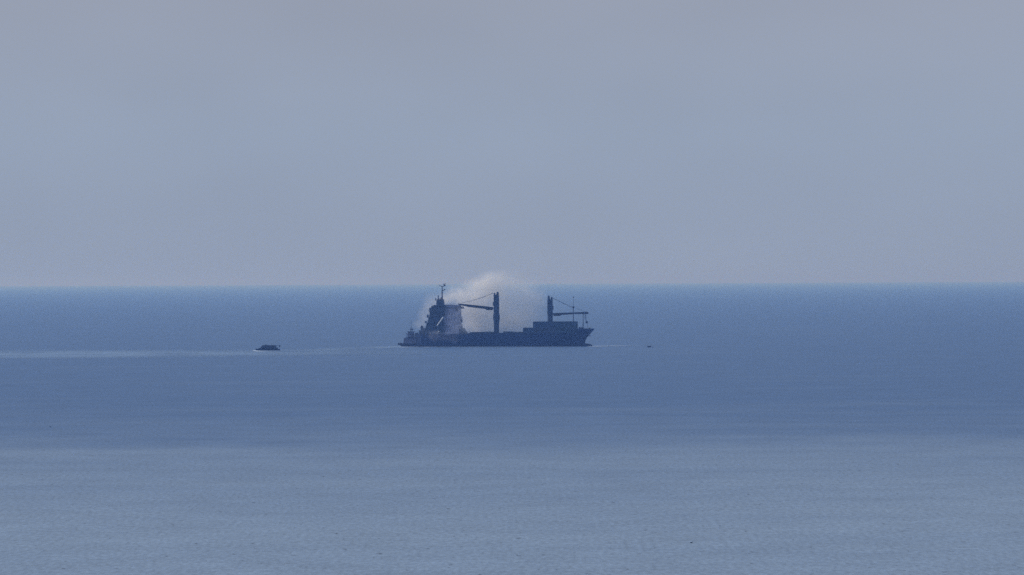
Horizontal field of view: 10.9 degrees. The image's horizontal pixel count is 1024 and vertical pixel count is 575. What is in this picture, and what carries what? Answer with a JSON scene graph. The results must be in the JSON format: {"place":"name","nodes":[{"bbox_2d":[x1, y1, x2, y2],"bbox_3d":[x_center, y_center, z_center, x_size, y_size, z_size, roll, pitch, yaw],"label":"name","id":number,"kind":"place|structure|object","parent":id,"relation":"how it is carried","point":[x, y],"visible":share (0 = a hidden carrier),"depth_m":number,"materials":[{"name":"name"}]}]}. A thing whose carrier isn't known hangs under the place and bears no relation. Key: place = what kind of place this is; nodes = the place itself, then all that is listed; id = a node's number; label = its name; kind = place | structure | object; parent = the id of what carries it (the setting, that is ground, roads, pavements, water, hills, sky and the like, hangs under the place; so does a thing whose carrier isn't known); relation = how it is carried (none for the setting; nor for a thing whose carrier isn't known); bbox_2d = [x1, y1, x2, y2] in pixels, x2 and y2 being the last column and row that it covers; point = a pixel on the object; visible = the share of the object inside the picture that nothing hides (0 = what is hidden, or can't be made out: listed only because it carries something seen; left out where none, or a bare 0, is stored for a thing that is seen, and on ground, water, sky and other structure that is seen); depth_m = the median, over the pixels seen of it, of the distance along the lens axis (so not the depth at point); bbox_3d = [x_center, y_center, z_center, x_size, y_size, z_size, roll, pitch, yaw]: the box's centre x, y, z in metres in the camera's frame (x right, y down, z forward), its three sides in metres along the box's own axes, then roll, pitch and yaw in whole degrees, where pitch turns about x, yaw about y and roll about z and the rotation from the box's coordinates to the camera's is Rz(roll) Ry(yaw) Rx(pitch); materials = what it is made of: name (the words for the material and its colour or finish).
{"place":"outdoors","nodes":[
{"label":"outdoors","id":0,"kind":"place"},
{"bbox_2d":[0,282,1023,574],"bbox_3d":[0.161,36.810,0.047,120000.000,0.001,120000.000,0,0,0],"label":"sea","id":1,"kind":"structure","parent":0,"point":[866,428],"depth_m":1301.52,"materials":[{"name":"liquid"}]},
{"bbox_2d":[0,351,312,357],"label":"wake","id":2,"kind":"object","parent":1,"relation":"on","point":[88,353],"visible":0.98,"depth_m":2763.59,"materials":[{"name":"blue"}]},
{"bbox_2d":[256,345,279,350],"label":"motor launch","id":3,"kind":"object","parent":1,"relation":"on","point":[267,347],"visible":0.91,"depth_m":2875.97,"materials":[{"name":"black metal"}]},
{"bbox_2d":[319,346,400,349],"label":"tug wake","id":4,"kind":"object","parent":1,"relation":"on","point":[373,347],"visible":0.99,"depth_m":2977.61,"materials":[{"name":"white liquid"}]},
{"bbox_2d":[398,327,417,346],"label":"tugboat","id":5,"kind":"object","parent":1,"relation":"on","point":[410,340],"visible":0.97,"depth_m":3015.95,"materials":[{"name":"metal"}]},
{"bbox_2d":[416,284,593,346],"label":"cargo ship","id":6,"kind":"object","parent":1,"relation":"on","point":[443,327],"visible":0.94,"depth_m":2997.41,"materials":[{"name":"paint"}]},
{"bbox_2d":[523,328,533,332],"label":"shipping container","id":7,"kind":"object","parent":6,"relation":"on","point":[528,330],"visible":1,"depth_m":2993.00,"materials":[{"name":"blue metal"}]},
{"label":"shipping container","id":8,"kind":"object","parent":6,"relation":"on","visible":0},
{"bbox_2d":[533,321,554,327],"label":"shipping container","id":9,"kind":"object","parent":8,"relation":"on","point":[540,324],"visible":1,"depth_m":2991.82,"materials":[{"name":"blue metal"}]},
{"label":"shipping container","id":10,"kind":"object","parent":6,"relation":"on","visible":0},
{"bbox_2d":[555,321,577,326],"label":"shipping container","id":11,"kind":"object","parent":10,"relation":"on","point":[566,323],"visible":1,"depth_m":2990.15,"materials":[{"name":"blue metal"}]},
{"bbox_2d":[0,0,1023,285],"label":"sky","id":12,"kind":"structure","parent":0,"point":[143,142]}
]}

